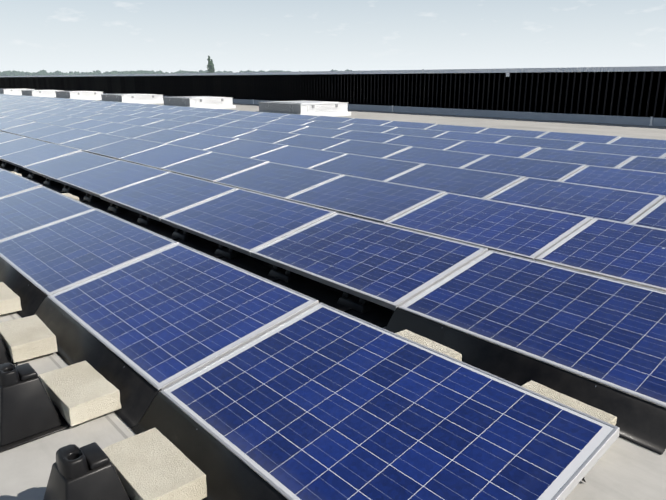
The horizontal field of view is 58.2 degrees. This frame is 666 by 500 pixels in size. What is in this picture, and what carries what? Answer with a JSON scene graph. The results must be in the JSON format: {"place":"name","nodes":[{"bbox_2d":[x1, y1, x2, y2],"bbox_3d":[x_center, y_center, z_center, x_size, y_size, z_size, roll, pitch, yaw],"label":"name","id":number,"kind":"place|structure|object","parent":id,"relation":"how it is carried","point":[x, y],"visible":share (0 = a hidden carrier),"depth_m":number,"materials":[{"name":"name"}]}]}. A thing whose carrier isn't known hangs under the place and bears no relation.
{"place":"outdoors","nodes":[
{"label":"outdoors","id":0,"kind":"place"},
{"bbox_2d":[0,66,665,125],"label":"parapet","id":1,"kind":"structure","parent":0,"point":[626,95],"depth_m":26.91,"materials":[{"name":"metal"}]},
{"bbox_2d":[0,0,665,72],"label":"sky","id":2,"kind":"structure","parent":0,"point":[169,36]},
{"label":"ground","id":3,"kind":"structure","parent":0,"visible":0},
{"bbox_2d":[0,100,665,499],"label":"roof","id":4,"kind":"structure","parent":3,"relation":"on","point":[622,468],"depth_m":2.58,"materials":[{"name":"grey concrete"}]},
{"bbox_2d":[0,338,17,365],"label":"panel support","id":5,"kind":"object","parent":4,"relation":"on","point":[5,357],"visible":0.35,"depth_m":3.31,"materials":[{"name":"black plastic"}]},
{"bbox_2d":[0,282,21,314],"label":"block","id":6,"kind":"object","parent":4,"relation":"on","point":[10,301],"depth_m":4.03,"materials":[{"name":"concrete"}]},
{"bbox_2d":[0,88,34,94],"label":"skylight","id":7,"kind":"object","parent":4,"relation":"on","point":[12,91],"visible":0.71,"depth_m":58.95},
{"bbox_2d":[0,315,57,362],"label":"block","id":8,"kind":"object","parent":4,"relation":"on","point":[28,337],"depth_m":3.41,"materials":[{"name":"concrete"}]},
{"bbox_2d":[0,363,68,452],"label":"panel support","id":9,"kind":"object","parent":4,"relation":"on","point":[29,411],"visible":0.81,"depth_m":2.64,"materials":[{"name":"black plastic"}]},
{"bbox_2d":[21,90,63,97],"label":"skylight","id":10,"kind":"object","parent":4,"relation":"on","point":[45,93],"visible":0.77,"depth_m":51.76},
{"bbox_2d":[54,91,102,99],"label":"skylight","id":11,"kind":"object","parent":4,"relation":"on","point":[88,95],"visible":0.96,"depth_m":45.38},
{"bbox_2d":[39,361,120,425],"bbox_3d":[-1.237,0.687,2.913,0.235,0.096,0.426,-14,21,-40],"label":"block","id":12,"kind":"object","parent":4,"relation":"on","point":[81,392],"depth_m":2.82,"materials":[{"name":"concrete"}]},
{"bbox_2d":[43,442,130,499],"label":"panel support","id":13,"kind":"object","parent":4,"relation":"on","point":[87,472],"visible":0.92,"depth_m":2.05,"materials":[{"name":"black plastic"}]},
{"bbox_2d":[99,94,163,103],"bbox_3d":[-13.424,-10.112,39.958,3.042,0.573,3.686,-14,21,-39],"label":"skylight","id":14,"kind":"object","parent":4,"relation":"on","point":[143,98],"visible":1,"depth_m":38.84},
{"bbox_2d":[102,428,206,499],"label":"block","id":15,"kind":"object","parent":4,"relation":"on","point":[153,464],"depth_m":2.25,"materials":[{"name":"concrete"}]},
{"bbox_2d":[0,166,352,311],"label":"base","id":16,"kind":"object","parent":4,"relation":"on","point":[343,308],"depth_m":5.29,"materials":[{"name":"black plastic"}]},
{"bbox_2d":[0,162,393,327],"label":"trays","id":17,"kind":"object","parent":4,"relation":"on","point":[381,316],"depth_m":5.07,"materials":[{"name":"black plastic"}]},
{"bbox_2d":[137,214,161,225],"bbox_3d":[-2.023,-0.340,6.583,0.220,0.100,0.300,-14,21,-39],"label":"panel support","id":18,"kind":"object","parent":17,"relation":"on","point":[146,220],"visible":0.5,"depth_m":6.51,"materials":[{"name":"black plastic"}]},
{"bbox_2d":[172,228,199,240],"bbox_3d":[-1.473,-0.167,5.979,0.220,0.100,0.300,-14,21,-39],"label":"panel support","id":19,"kind":"object","parent":17,"relation":"on","point":[182,235],"visible":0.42,"depth_m":5.90,"materials":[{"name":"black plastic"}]},
{"bbox_2d":[1,161,393,312],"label":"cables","id":20,"kind":"object","parent":17,"relation":"on","point":[251,257],"visible":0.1,"depth_m":5.09,"materials":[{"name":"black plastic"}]},
{"bbox_2d":[214,244,246,259],"bbox_3d":[-0.923,0.005,5.375,0.220,0.100,0.300,-14,21,-39],"label":"panel support","id":21,"kind":"object","parent":17,"relation":"on","point":[227,252],"visible":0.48,"depth_m":5.30,"materials":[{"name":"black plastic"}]},
{"bbox_2d":[268,265,304,282],"bbox_3d":[-0.373,0.177,4.771,0.220,0.100,0.300,-14,21,-39],"label":"panel support","id":22,"kind":"object","parent":17,"relation":"on","point":[284,275],"visible":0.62,"depth_m":4.70,"materials":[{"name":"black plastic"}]},
{"bbox_2d":[337,292,379,313],"bbox_3d":[0.178,0.350,4.167,0.220,0.100,0.300,-14,21,-39],"label":"panel support","id":23,"kind":"object","parent":17,"relation":"on","point":[358,304],"visible":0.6,"depth_m":4.10,"materials":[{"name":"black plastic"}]},
{"bbox_2d":[163,96,235,108],"bbox_3d":[-7.473,-8.156,33.071,2.824,0.593,3.251,-14,21,-39],"label":"skylight","id":24,"kind":"object","parent":4,"relation":"on","point":[211,102],"visible":0.96,"depth_m":32.08},
{"bbox_2d":[255,100,350,116],"bbox_3d":[-1.332,-6.237,26.368,2.840,0.580,3.240,-14,21,-39],"label":"skylight","id":25,"kind":"object","parent":4,"relation":"on","point":[319,108],"visible":0.96,"depth_m":25.40},
{"bbox_2d":[0,257,665,499],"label":"skirts","id":26,"kind":"object","parent":4,"relation":"on","point":[229,474],"visible":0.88,"depth_m":2.88,"materials":[{"name":"black plastic"}]},
{"bbox_2d":[0,170,41,198],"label":"panel","id":27,"kind":"object","parent":26,"relation":"on","point":[11,183],"visible":0.91,"depth_m":7.18,"materials":[{"name":"blue glass"}]},
{"bbox_2d":[0,186,95,240],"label":"panel","id":28,"kind":"object","parent":26,"relation":"on","point":[30,210],"visible":0.84,"depth_m":5.97,"materials":[{"name":"blue glass"}]},
{"bbox_2d":[0,209,178,295],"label":"panel","id":29,"kind":"object","parent":26,"relation":"on","point":[54,258],"visible":0.85,"depth_m":4.74,"materials":[{"name":"blue glass"}]},
{"bbox_2d":[47,243,318,393],"bbox_3d":[-0.986,0.312,3.662,0.990,0.040,1.650,-27,29,-34],"label":"panel","id":30,"kind":"object","parent":26,"relation":"on","point":[163,319],"visible":0.85,"depth_m":3.49,"materials":[{"name":"blue glass"}]},
{"bbox_2d":[160,303,619,499],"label":"panel","id":31,"kind":"object","parent":26,"relation":"on","point":[321,401],"visible":0.96,"depth_m":2.34,"materials":[{"name":"blue glass"}]},
{"bbox_2d":[398,250,665,407],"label":"panel","id":32,"kind":"object","parent":26,"relation":"on","point":[608,332],"visible":0.92,"depth_m":3.42,"materials":[{"name":"blue glass"}]},
{"bbox_2d":[395,329,461,360],"bbox_3d":[0.475,0.575,3.305,0.227,0.097,0.419,-13,20,-37],"label":"block","id":33,"kind":"object","parent":4,"relation":"on","point":[427,342],"depth_m":3.31,"materials":[{"name":"concrete"}]},
{"bbox_2d":[521,380,616,425],"bbox_3d":[1.013,0.747,2.705,0.235,0.096,0.426,-13,20,-37],"label":"block","id":34,"kind":"object","parent":4,"relation":"on","point":[538,388],"depth_m":2.73,"materials":[{"name":"concrete"}]},
{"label":"deflectors","id":35,"kind":"object","parent":4,"relation":"on","visible":0},
{"bbox_2d":[0,132,23,143],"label":"panel","id":36,"kind":"object","parent":35,"relation":"on","point":[5,137],"visible":0.83,"depth_m":13.08,"materials":[{"name":"blue glass"}]},
{"bbox_2d":[0,119,35,129],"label":"panel","id":37,"kind":"object","parent":35,"relation":"on","point":[11,124],"visible":0.84,"depth_m":17.68,"materials":[{"name":"blue glass"}]},
{"bbox_2d":[6,111,40,117],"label":"panel","id":38,"kind":"object","parent":35,"relation":"on","point":[23,114],"visible":0.6,"depth_m":22.39,"materials":[{"name":"blue glass"}]},
{"bbox_2d":[0,137,48,155],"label":"panel","id":39,"kind":"object","parent":35,"relation":"on","point":[14,146],"visible":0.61,"depth_m":11.89,"materials":[{"name":"blue glass"}]},
{"bbox_2d":[0,122,51,134],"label":"panel","id":40,"kind":"object","parent":35,"relation":"on","point":[16,130],"visible":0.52,"depth_m":16.54,"materials":[{"name":"blue glass"}]},
{"bbox_2d":[17,113,53,120],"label":"panel","id":41,"kind":"object","parent":35,"relation":"on","point":[36,116],"visible":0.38,"depth_m":21.25,"materials":[{"name":"blue glass"}]},
{"bbox_2d":[0,143,81,168],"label":"panel","id":42,"kind":"object","parent":35,"relation":"on","point":[34,155],"visible":0.85,"depth_m":10.62,"materials":[{"name":"blue glass"}]},
{"bbox_2d":[17,125,74,138],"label":"panel","id":43,"kind":"object","parent":35,"relation":"on","point":[44,132],"visible":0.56,"depth_m":15.33,"materials":[{"name":"blue glass"}]},
{"bbox_2d":[32,115,69,122],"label":"panel","id":44,"kind":"object","parent":35,"relation":"on","point":[53,118],"visible":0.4,"depth_m":20.02,"materials":[{"name":"blue glass"}]},
{"bbox_2d":[37,128,99,143],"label":"panel","id":45,"kind":"object","parent":35,"relation":"on","point":[66,136],"visible":0.79,"depth_m":14.09,"materials":[{"name":"blue glass"}]},
{"bbox_2d":[46,117,90,125],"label":"panel","id":46,"kind":"object","parent":35,"relation":"on","point":[68,121],"visible":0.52,"depth_m":18.77,"materials":[{"name":"blue glass"}]},
{"bbox_2d":[23,151,117,181],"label":"panel","id":47,"kind":"object","parent":35,"relation":"on","point":[54,169],"visible":0.79,"depth_m":9.44,"materials":[{"name":"blue glass"}]},
{"bbox_2d":[68,111,100,117],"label":"panel","id":48,"kind":"object","parent":35,"relation":"on","point":[84,114],"visible":0.54,"depth_m":22.27,"materials":[{"name":"blue glass"}]},
{"bbox_2d":[64,119,111,129],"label":"panel","id":49,"kind":"object","parent":35,"relation":"on","point":[87,124],"visible":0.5,"depth_m":17.59,"materials":[{"name":"blue glass"}]},
{"bbox_2d":[59,133,127,151],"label":"panel","id":50,"kind":"object","parent":35,"relation":"on","point":[85,144],"visible":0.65,"depth_m":12.91,"materials":[{"name":"blue glass"}]},
{"bbox_2d":[85,113,117,119],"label":"panel","id":51,"kind":"object","parent":35,"relation":"on","point":[101,116],"visible":0.42,"depth_m":21.07,"materials":[{"name":"blue glass"}]},
{"bbox_2d":[85,122,136,133],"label":"panel","id":52,"kind":"object","parent":35,"relation":"on","point":[109,127],"visible":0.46,"depth_m":16.39,"materials":[{"name":"blue glass"}]},
{"bbox_2d":[56,160,169,197],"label":"panel","id":53,"kind":"object","parent":35,"relation":"on","point":[98,181],"visible":0.88,"depth_m":8.21,"materials":[{"name":"blue glass"}]},
{"bbox_2d":[100,115,138,122],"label":"panel","id":54,"kind":"object","parent":35,"relation":"on","point":[119,118],"visible":0.52,"depth_m":19.85,"materials":[{"name":"blue glass"}]},
{"bbox_2d":[86,138,165,159],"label":"panel","id":55,"kind":"object","parent":35,"relation":"on","point":[122,148],"visible":0.81,"depth_m":11.67,"materials":[{"name":"blue glass"}]},
{"bbox_2d":[107,125,162,137],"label":"panel","id":56,"kind":"object","parent":35,"relation":"on","point":[134,131],"visible":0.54,"depth_m":15.16,"materials":[{"name":"blue glass"}]},
{"bbox_2d":[121,117,163,125],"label":"panel","id":57,"kind":"object","parent":35,"relation":"on","point":[141,121],"visible":0.56,"depth_m":18.61,"materials":[{"name":"blue glass"}]},
{"bbox_2d":[119,144,211,168],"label":"panel","id":58,"kind":"object","parent":35,"relation":"on","point":[162,156],"visible":0.79,"depth_m":10.46,"materials":[{"name":"blue glass"}]},
{"bbox_2d":[148,113,184,119],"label":"panel","id":59,"kind":"object","parent":35,"relation":"on","point":[164,116],"visible":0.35,"depth_m":20.89,"materials":[{"name":"blue glass"}]},
{"bbox_2d":[144,120,189,128],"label":"panel","id":60,"kind":"object","parent":35,"relation":"on","point":[166,124],"visible":0.52,"depth_m":17.42,"materials":[{"name":"blue glass"}]},
{"bbox_2d":[136,129,198,142],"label":"panel","id":61,"kind":"object","parent":35,"relation":"on","point":[165,136],"visible":0.6,"depth_m":13.94,"materials":[{"name":"blue glass"}]},
{"bbox_2d":[100,172,237,220],"bbox_3d":[-1.981,-0.669,7.093,0.990,0.041,1.650,-27,29,-34],"label":"panel","id":62,"kind":"object","parent":35,"relation":"on","point":[157,198],"visible":0.81,"depth_m":6.99,"materials":[{"name":"blue glass"}]},
{"bbox_2d":[171,115,209,122],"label":"panel","id":63,"kind":"object","parent":35,"relation":"on","point":[189,118],"visible":0.58,"depth_m":19.69,"materials":[{"name":"blue glass"}]},
{"bbox_2d":[171,123,218,132],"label":"panel","id":64,"kind":"object","parent":35,"relation":"on","point":[194,127],"visible":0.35,"depth_m":16.23,"materials":[{"name":"blue glass"}]},
{"bbox_2d":[166,133,238,149],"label":"panel","id":65,"kind":"object","parent":35,"relation":"on","point":[201,141],"visible":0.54,"depth_m":12.73,"materials":[{"name":"blue glass"}]},
{"bbox_2d":[161,152,268,181],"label":"panel","id":66,"kind":"object","parent":35,"relation":"on","point":[213,166],"visible":0.85,"depth_m":9.23,"materials":[{"name":"blue glass"}]},
{"bbox_2d":[193,117,237,125],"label":"panel","id":67,"kind":"object","parent":35,"relation":"on","point":[215,121],"visible":0.56,"depth_m":18.46,"materials":[{"name":"blue glass"}]},
{"bbox_2d":[200,126,256,137],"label":"panel","id":68,"kind":"object","parent":35,"relation":"on","point":[227,131],"visible":0.5,"depth_m":14.99,"materials":[{"name":"blue glass"}]},
{"bbox_2d":[213,114,249,119],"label":"panel","id":69,"kind":"object","parent":35,"relation":"on","point":[232,116],"visible":0.38,"depth_m":20.74,"materials":[{"name":"blue glass"}]},
{"bbox_2d":[221,120,268,128],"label":"panel","id":70,"kind":"object","parent":35,"relation":"on","point":[245,124],"visible":0.48,"depth_m":17.28,"materials":[{"name":"blue glass"}]},
{"bbox_2d":[206,139,286,157],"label":"panel","id":71,"kind":"object","parent":35,"relation":"on","point":[245,148],"visible":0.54,"depth_m":11.53,"materials":[{"name":"blue glass"}]},
{"bbox_2d":[161,188,335,255],"bbox_3d":[-0.875,-0.324,5.888,0.990,0.042,1.650,-27,29,-34],"label":"panel","id":72,"kind":"object","parent":35,"relation":"on","point":[246,222],"visible":0.88,"depth_m":5.77,"materials":[{"name":"blue glass"}]},
{"bbox_2d":[240,116,279,122],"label":"panel","id":73,"kind":"object","parent":35,"relation":"on","point":[259,119],"visible":0.52,"depth_m":19.50,"materials":[{"name":"blue glass"}]},
{"bbox_2d":[233,130,298,142],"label":"panel","id":74,"kind":"object","parent":35,"relation":"on","point":[266,136],"visible":0.5,"depth_m":13.79,"materials":[{"name":"blue glass"}]},
{"bbox_2d":[214,162,343,198],"bbox_3d":[-0.766,-0.956,8.113,0.990,0.040,1.650,-26,29,-35],"label":"panel","id":75,"kind":"object","parent":35,"relation":"on","point":[282,181],"visible":0.81,"depth_m":8.03,"materials":[{"name":"blue glass"}]},
{"bbox_2d":[254,123,308,132],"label":"panel","id":76,"kind":"object","parent":35,"relation":"on","point":[285,128],"visible":0.58,"depth_m":16.03,"materials":[{"name":"blue glass"}]},
{"bbox_2d":[267,118,314,124],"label":"panel","id":77,"kind":"object","parent":35,"relation":"on","point":[291,121],"visible":0.52,"depth_m":18.32,"materials":[{"name":"blue glass"}]},
{"bbox_2d":[279,114,317,119],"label":"panel","id":78,"kind":"object","parent":35,"relation":"on","point":[298,116],"visible":0.4,"depth_m":20.56,"materials":[{"name":"blue glass"}]},
{"bbox_2d":[252,145,346,167],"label":"panel","id":79,"kind":"object","parent":35,"relation":"on","point":[303,157],"visible":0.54,"depth_m":10.31,"materials":[{"name":"blue glass"}]},
{"bbox_2d":[275,134,349,149],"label":"panel","id":80,"kind":"object","parent":35,"relation":"on","point":[312,142],"visible":0.52,"depth_m":12.57,"materials":[{"name":"blue glass"}]},
{"bbox_2d":[291,127,350,136],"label":"panel","id":81,"kind":"object","parent":35,"relation":"on","point":[323,132],"visible":0.52,"depth_m":14.83,"materials":[{"name":"blue glass"}]},
{"bbox_2d":[303,120,352,128],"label":"panel","id":82,"kind":"object","parent":35,"relation":"on","point":[328,124],"visible":0.48,"depth_m":17.08,"materials":[{"name":"blue glass"}]},
{"bbox_2d":[309,116,352,121],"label":"panel","id":83,"kind":"object","parent":35,"relation":"on","point":[331,119],"visible":0.54,"depth_m":19.34,"materials":[{"name":"blue glass"}]},
{"bbox_2d":[286,175,445,223],"bbox_3d":[0.336,-0.614,6.905,0.990,0.040,1.650,-26,28,-35],"label":"panel","id":84,"kind":"object","parent":35,"relation":"on","point":[379,201],"visible":0.81,"depth_m":6.80,"materials":[{"name":"blue glass"}]},
{"bbox_2d":[309,153,423,180],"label":"panel","id":85,"kind":"object","parent":35,"relation":"on","point":[374,168],"visible":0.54,"depth_m":9.10,"materials":[{"name":"blue glass"}]},
{"bbox_2d":[342,118,390,125],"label":"panel","id":86,"kind":"object","parent":35,"relation":"on","point":[367,121],"visible":0.54,"depth_m":18.12,"materials":[{"name":"blue glass"}]},
{"bbox_2d":[332,130,401,142],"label":"panel","id":87,"kind":"object","parent":35,"relation":"on","point":[368,136],"visible":0.5,"depth_m":13.63,"materials":[{"name":"blue glass"}]},
{"bbox_2d":[324,140,411,157],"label":"panel","id":88,"kind":"object","parent":35,"relation":"on","point":[372,149],"visible":0.6,"depth_m":11.35,"materials":[{"name":"blue glass"}]},
{"bbox_2d":[339,124,396,132],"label":"panel","id":89,"kind":"object","parent":35,"relation":"on","point":[371,128],"visible":0.6,"depth_m":15.87,"materials":[{"name":"blue glass"}]},
{"bbox_2d":[250,212,487,310],"bbox_3d":[0.222,0.021,4.675,0.990,0.040,1.650,-27,29,-34],"label":"panel","id":90,"kind":"object","parent":35,"relation":"on","point":[391,267],"visible":0.92,"depth_m":4.52,"materials":[{"name":"blue glass"}]},
{"bbox_2d":[381,121,436,128],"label":"panel","id":91,"kind":"object","parent":35,"relation":"on","point":[415,125],"visible":0.56,"depth_m":16.89,"materials":[{"name":"blue glass"}]},
{"bbox_2d":[384,127,447,137],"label":"panel","id":92,"kind":"object","parent":35,"relation":"on","point":[417,132],"visible":0.56,"depth_m":14.67,"materials":[{"name":"blue glass"}]},
{"bbox_2d":[384,135,463,149],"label":"panel","id":93,"kind":"object","parent":35,"relation":"on","point":[427,142],"visible":0.52,"depth_m":12.40,"materials":[{"name":"blue glass"}]},
{"bbox_2d":[385,147,486,167],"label":"panel","id":94,"kind":"object","parent":35,"relation":"on","point":[457,159],"visible":0.52,"depth_m":10.16,"materials":[{"name":"blue glass"}]},
{"bbox_2d":[386,163,525,198],"bbox_3d":[1.541,-0.905,7.924,0.990,0.042,1.650,-26,28,-35],"label":"panel","id":95,"kind":"object","parent":35,"relation":"on","point":[475,183],"visible":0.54,"depth_m":7.87,"materials":[{"name":"blue glass"}]},
{"bbox_2d":[427,124,487,132],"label":"panel","id":96,"kind":"object","parent":35,"relation":"on","point":[458,128],"visible":0.52,"depth_m":15.70,"materials":[{"name":"blue glass"}]},
{"bbox_2d":[434,131,508,142],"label":"panel","id":97,"kind":"object","parent":35,"relation":"on","point":[464,136],"visible":0.5,"depth_m":13.46,"materials":[{"name":"blue glass"}]},
{"bbox_2d":[385,192,592,259],"bbox_3d":[1.432,-0.266,5.694,0.990,0.040,1.650,-26,29,-35],"label":"panel","id":98,"kind":"object","parent":35,"relation":"on","point":[528,232],"visible":0.83,"depth_m":5.58,"materials":[{"name":"blue glass"}]},
{"bbox_2d":[445,140,539,157],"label":"panel","id":99,"kind":"object","parent":35,"relation":"on","point":[488,148],"visible":0.56,"depth_m":11.19,"materials":[{"name":"blue glass"}]},
{"bbox_2d":[478,128,547,137],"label":"panel","id":100,"kind":"object","parent":35,"relation":"on","point":[516,132],"visible":0.46,"depth_m":14.48,"materials":[{"name":"blue glass"}]},
{"bbox_2d":[462,154,586,180],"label":"panel","id":101,"kind":"object","parent":35,"relation":"on","point":[544,169],"visible":0.56,"depth_m":8.93,"materials":[{"name":"blue glass"}]},
{"bbox_2d":[496,136,583,149],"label":"panel","id":102,"kind":"object","parent":35,"relation":"on","point":[549,143],"visible":0.56,"depth_m":12.23,"materials":[{"name":"blue glass"}]},
{"bbox_2d":[487,177,664,222],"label":"panel","id":103,"kind":"object","parent":35,"relation":"on","point":[625,206],"visible":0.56,"depth_m":6.65,"materials":[{"name":"blue glass"}]},
{"bbox_2d":[522,148,634,167],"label":"panel","id":104,"kind":"object","parent":35,"relation":"on","point":[591,158],"visible":0.54,"depth_m":9.98,"materials":[{"name":"blue glass"}]},
{"bbox_2d":[537,131,619,143],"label":"panel","id":105,"kind":"object","parent":35,"relation":"on","point":[604,139],"visible":0.5,"depth_m":13.26,"materials":[{"name":"blue glass"}]},
{"bbox_2d":[535,217,665,291],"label":"panel","id":106,"kind":"object","parent":35,"relation":"on","point":[635,254],"visible":0.87,"depth_m":4.72,"materials":[{"name":"blue glass"}]},
{"bbox_2d":[561,165,665,196],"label":"panel","id":107,"kind":"object","parent":35,"relation":"on","point":[634,180],"visible":0.61,"depth_m":7.91,"materials":[{"name":"blue glass"}]},
{"bbox_2d":[570,142,665,157],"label":"panel","id":108,"kind":"object","parent":35,"relation":"on","point":[623,149],"visible":0.52,"depth_m":11.06,"materials":[{"name":"blue glass"}]},
{"bbox_2d":[609,137,665,147],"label":"panel","id":109,"kind":"object","parent":35,"relation":"on","point":[645,142],"visible":0.56,"depth_m":12.31,"materials":[{"name":"blue glass"}]},
{"bbox_2d":[617,156,665,172],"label":"panel","id":110,"kind":"object","parent":35,"relation":"on","point":[650,164],"visible":0.5,"depth_m":9.20,"materials":[{"name":"blue glass"}]},
{"bbox_2d":[631,197,665,228],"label":"panel","id":111,"kind":"object","parent":35,"relation":"on","point":[654,216],"visible":0.47,"depth_m":5.94,"materials":[{"name":"blue glass"}]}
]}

